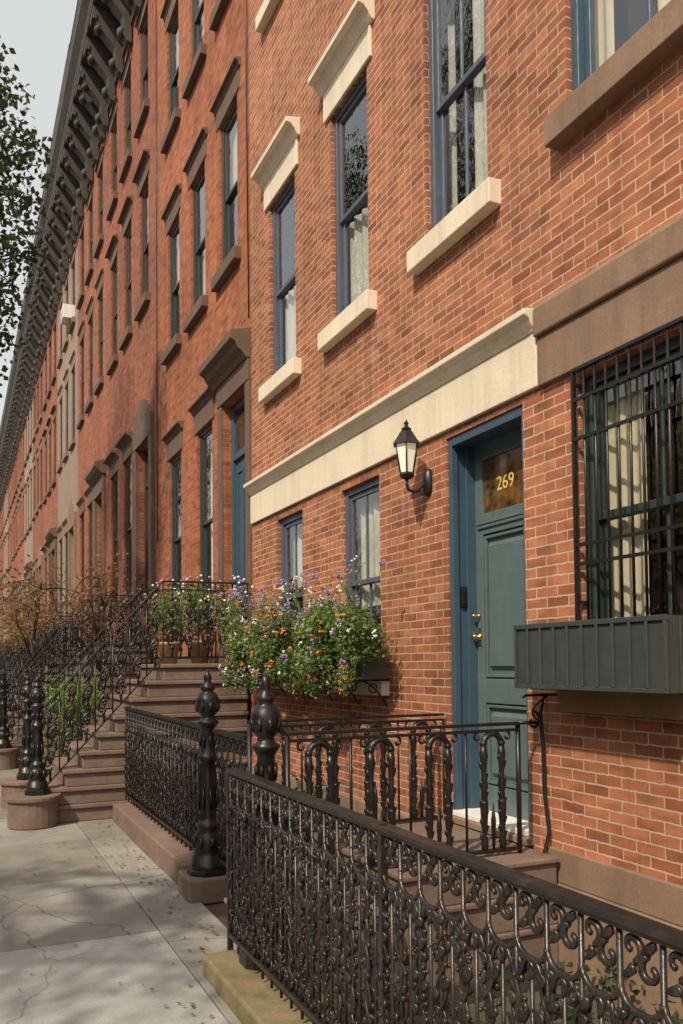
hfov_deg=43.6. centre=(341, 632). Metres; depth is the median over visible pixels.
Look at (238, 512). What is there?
window frames
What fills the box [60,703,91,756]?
ornate iron fence
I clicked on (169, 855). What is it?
stone curb
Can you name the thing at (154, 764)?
ornate iron fence
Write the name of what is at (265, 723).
newel post
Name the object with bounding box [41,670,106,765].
boxwood shrub
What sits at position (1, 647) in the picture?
stone stoop
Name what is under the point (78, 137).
cornice
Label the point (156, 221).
downspout
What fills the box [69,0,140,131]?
cornice
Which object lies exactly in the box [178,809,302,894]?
planting bed
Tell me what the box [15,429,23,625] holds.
stone trim
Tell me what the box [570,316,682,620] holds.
window security grille
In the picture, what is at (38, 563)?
stone trim
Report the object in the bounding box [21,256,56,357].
cornice
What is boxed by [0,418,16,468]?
cornice
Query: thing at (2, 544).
stone trim
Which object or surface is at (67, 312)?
window air conditioner
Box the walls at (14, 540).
[12,450,17,638]
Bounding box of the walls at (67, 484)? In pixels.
[58,236,77,647]
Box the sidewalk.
[0,766,240,1023]
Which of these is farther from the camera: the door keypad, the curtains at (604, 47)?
the door keypad
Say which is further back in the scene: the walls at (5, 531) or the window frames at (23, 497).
the walls at (5, 531)
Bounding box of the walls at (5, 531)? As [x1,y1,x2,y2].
[4,486,7,641]
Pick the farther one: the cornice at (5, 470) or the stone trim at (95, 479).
the cornice at (5, 470)
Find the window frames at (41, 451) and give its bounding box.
[35,386,41,503]
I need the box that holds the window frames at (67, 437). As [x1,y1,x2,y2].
[61,262,74,615]
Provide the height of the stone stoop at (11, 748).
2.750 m
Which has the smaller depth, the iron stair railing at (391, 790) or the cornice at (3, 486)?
the iron stair railing at (391, 790)
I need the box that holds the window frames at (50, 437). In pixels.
[46,328,55,620]
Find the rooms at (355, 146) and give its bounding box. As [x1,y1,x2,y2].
[281,0,474,651]
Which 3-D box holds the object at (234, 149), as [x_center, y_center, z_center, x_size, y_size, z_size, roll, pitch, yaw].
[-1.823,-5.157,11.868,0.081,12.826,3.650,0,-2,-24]
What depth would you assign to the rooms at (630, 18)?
4.94 m
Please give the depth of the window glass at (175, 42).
13.39 m
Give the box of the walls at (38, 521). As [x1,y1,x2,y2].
[33,357,43,632]
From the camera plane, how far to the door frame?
5.72 m
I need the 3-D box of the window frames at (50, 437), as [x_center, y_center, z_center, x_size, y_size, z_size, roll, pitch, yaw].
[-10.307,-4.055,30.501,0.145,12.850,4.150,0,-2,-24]
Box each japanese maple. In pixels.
[0,561,97,676]
[0,594,57,690]
[15,548,149,724]
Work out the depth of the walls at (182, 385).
11.91 m
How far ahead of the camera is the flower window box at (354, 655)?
6.56 m
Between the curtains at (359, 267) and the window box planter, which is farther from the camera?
the curtains at (359, 267)
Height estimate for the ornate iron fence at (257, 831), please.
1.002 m
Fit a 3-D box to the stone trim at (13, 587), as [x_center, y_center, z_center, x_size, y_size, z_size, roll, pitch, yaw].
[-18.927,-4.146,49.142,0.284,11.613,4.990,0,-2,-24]
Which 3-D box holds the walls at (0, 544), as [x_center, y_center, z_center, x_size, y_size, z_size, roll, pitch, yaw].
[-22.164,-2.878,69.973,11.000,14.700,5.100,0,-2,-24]
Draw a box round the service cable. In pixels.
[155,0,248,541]
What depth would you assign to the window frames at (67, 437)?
26.22 m
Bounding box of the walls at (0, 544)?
[0,511,0,587]
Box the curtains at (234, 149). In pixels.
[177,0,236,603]
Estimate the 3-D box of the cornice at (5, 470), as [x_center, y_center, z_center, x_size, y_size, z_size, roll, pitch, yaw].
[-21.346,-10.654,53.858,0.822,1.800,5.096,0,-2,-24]
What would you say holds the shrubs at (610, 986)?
on the planting bed at (217, 814)
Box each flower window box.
[210,579,311,699]
[262,555,395,706]
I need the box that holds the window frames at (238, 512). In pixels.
[169,0,245,616]
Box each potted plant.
[143,579,193,663]
[169,574,226,663]
[211,575,254,660]
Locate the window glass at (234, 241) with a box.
[176,0,244,612]
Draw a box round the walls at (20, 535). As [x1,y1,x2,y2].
[18,425,24,633]
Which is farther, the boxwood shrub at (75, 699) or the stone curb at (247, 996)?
the boxwood shrub at (75, 699)
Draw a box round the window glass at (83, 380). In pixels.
[83,175,102,572]
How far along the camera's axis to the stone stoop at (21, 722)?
18.57 m
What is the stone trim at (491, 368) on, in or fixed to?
attached to the walls at (483, 276)
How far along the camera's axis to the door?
5.53 m
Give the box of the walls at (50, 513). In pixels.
[43,307,57,651]
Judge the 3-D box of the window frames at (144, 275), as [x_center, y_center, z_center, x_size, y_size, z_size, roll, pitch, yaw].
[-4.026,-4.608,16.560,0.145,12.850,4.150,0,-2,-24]
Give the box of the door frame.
[448,406,529,835]
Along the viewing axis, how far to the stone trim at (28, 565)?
38.80 m
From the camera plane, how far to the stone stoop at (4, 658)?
32.49 m
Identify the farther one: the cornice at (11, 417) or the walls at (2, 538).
the walls at (2, 538)
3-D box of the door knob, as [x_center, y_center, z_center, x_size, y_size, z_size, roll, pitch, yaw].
[0.903,-0.018,5.714,0.060,0.216,0.048,0,-2,-24]
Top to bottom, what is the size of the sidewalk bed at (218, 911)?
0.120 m
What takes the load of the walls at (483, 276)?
on the ground
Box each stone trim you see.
[0,501,3,654]
[2,487,7,638]
[7,471,11,645]
[11,452,17,646]
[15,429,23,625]
[23,400,32,628]
[31,363,42,648]
[40,314,56,654]
[56,246,76,652]
[76,146,105,652]
[103,0,154,648]
[156,0,251,663]
[243,0,538,845]
[533,0,682,1023]
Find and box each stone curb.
[113,802,240,904]
[202,949,336,1023]
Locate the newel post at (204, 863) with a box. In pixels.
[187,669,226,877]
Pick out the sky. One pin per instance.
(39, 32)
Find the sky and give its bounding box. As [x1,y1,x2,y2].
[0,0,76,423]
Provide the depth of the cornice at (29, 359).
34.98 m
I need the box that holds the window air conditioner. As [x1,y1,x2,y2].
[61,303,74,325]
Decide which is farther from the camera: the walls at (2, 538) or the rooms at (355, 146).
the walls at (2, 538)
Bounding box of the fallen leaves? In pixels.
[0,765,217,1023]
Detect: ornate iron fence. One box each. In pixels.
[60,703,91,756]
[123,707,200,850]
[225,761,682,1023]
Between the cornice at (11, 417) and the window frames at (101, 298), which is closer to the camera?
the window frames at (101, 298)
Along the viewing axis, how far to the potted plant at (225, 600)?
9.50 m
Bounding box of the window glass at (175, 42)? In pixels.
[173,20,178,77]
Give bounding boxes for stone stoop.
[0,580,248,829]
[0,594,150,769]
[0,623,73,711]
[0,630,51,682]
[0,636,39,679]
[0,639,30,666]
[1,612,101,736]
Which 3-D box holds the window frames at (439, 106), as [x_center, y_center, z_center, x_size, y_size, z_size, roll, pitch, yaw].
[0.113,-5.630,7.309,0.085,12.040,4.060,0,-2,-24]
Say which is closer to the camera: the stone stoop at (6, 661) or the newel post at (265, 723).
the newel post at (265, 723)
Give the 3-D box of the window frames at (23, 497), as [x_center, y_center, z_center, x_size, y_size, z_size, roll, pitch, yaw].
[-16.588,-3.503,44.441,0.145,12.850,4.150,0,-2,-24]
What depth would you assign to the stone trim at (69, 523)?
24.85 m
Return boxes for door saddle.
[453,808,528,835]
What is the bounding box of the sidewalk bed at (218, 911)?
[178,808,564,1023]
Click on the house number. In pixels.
(504, 480)
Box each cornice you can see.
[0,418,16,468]
[0,446,11,485]
[0,473,6,498]
[2,391,23,449]
[7,355,31,425]
[13,308,42,395]
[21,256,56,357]
[33,171,75,306]
[47,43,104,236]
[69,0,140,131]
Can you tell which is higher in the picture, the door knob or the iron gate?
the door knob
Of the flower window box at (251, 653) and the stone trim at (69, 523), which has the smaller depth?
the flower window box at (251, 653)
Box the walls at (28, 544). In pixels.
[24,396,32,632]
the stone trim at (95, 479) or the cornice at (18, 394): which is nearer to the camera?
the stone trim at (95, 479)
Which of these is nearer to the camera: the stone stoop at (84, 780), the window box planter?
the window box planter
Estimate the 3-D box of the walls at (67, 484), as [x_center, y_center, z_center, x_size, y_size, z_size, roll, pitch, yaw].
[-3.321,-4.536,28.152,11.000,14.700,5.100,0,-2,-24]
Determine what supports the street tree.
on the sidewalk
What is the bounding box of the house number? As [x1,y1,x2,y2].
[497,472,513,489]
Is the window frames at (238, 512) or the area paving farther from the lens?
the window frames at (238, 512)
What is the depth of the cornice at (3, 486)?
58.06 m
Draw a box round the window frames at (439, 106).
[272,0,487,629]
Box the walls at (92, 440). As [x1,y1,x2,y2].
[78,132,106,647]
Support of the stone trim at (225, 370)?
attached to the walls at (182, 385)
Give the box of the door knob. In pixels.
[472,614,481,645]
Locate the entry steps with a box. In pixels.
[224,819,558,1004]
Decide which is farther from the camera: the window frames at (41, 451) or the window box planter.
the window frames at (41, 451)
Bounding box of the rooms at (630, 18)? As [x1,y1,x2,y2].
[593,0,682,614]
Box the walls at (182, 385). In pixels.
[155,0,253,763]
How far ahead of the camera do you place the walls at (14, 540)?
48.89 m
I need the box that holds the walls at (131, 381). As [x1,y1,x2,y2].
[107,0,156,663]
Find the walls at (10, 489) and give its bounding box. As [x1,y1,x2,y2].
[7,469,12,639]
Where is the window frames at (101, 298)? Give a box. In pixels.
[82,166,102,611]
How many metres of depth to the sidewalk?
5.04 m
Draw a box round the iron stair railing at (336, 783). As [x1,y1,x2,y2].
[247,713,444,868]
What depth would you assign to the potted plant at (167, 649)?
10.10 m
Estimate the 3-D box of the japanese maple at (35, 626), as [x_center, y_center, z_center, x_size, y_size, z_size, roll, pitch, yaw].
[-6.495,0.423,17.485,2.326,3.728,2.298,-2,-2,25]
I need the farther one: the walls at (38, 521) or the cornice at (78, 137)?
the walls at (38, 521)
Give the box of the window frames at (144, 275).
[113,11,147,648]
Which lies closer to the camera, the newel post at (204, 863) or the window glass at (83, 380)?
the newel post at (204, 863)
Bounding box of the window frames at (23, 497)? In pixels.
[19,445,23,535]
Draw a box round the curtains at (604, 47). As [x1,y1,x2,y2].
[593,0,670,617]
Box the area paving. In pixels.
[378,986,636,1023]
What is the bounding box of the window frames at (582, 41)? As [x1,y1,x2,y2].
[571,0,682,619]
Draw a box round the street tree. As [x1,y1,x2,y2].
[0,36,57,397]
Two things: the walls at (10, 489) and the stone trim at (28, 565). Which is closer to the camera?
the stone trim at (28, 565)
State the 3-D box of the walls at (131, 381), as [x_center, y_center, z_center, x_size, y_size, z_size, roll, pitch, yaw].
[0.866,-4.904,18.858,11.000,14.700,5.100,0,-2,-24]
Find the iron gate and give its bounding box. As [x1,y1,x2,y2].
[212,729,247,875]
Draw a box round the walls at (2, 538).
[0,500,3,642]
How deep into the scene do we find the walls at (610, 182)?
4.41 m
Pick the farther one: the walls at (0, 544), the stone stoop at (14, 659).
the walls at (0, 544)
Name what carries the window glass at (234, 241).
attached to the walls at (182, 385)
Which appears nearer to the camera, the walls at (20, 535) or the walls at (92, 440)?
the walls at (92, 440)
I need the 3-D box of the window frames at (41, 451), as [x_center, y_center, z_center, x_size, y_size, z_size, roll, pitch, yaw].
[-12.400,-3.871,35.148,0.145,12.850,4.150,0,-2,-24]
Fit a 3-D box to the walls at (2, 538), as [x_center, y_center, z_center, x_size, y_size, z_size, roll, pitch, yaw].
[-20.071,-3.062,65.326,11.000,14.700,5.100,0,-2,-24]
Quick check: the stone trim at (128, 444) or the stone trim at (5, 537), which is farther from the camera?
the stone trim at (5, 537)
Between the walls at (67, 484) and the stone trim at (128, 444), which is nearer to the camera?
the stone trim at (128, 444)
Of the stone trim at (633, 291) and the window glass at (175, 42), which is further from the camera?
the window glass at (175, 42)
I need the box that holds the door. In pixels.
[474,428,528,820]
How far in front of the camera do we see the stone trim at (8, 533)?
52.93 m
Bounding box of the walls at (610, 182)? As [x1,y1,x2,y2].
[534,0,682,885]
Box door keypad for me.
[460,586,466,606]
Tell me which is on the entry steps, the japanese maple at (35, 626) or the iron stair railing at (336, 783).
the iron stair railing at (336, 783)
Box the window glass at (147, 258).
[115,24,148,598]
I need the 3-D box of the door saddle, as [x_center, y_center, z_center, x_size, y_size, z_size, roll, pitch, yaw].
[0.987,1.177,5.332,0.210,0.032,0.790,0,-2,-24]
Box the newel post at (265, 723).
[239,673,288,970]
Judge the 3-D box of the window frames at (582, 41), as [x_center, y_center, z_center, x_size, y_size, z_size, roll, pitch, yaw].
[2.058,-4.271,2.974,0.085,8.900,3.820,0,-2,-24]
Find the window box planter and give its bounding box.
[513,614,682,723]
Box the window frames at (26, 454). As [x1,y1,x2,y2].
[26,411,31,523]
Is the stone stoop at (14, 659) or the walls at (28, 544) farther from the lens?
the walls at (28, 544)
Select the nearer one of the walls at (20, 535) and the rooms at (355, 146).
the rooms at (355, 146)
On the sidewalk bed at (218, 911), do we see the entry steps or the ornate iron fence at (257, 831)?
the entry steps
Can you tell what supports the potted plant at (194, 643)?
on the stone stoop at (84, 780)
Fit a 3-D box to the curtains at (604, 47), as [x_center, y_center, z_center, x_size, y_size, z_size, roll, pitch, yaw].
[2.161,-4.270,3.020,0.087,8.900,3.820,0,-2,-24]
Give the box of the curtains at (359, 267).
[285,0,487,607]
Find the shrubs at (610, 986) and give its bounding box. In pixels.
[182,761,682,1023]
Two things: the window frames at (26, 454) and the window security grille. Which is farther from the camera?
the window frames at (26, 454)
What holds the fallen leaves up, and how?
on the sidewalk
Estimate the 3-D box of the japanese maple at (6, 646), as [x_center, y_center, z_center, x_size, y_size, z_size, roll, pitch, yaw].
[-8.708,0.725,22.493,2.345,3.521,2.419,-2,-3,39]
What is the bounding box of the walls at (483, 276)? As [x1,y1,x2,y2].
[249,0,549,851]
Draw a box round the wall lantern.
[393,419,432,496]
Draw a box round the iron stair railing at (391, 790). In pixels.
[285,696,550,946]
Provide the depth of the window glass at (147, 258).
16.83 m
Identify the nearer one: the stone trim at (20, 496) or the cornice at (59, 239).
the cornice at (59, 239)
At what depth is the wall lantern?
5.88 m
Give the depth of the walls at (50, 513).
30.27 m

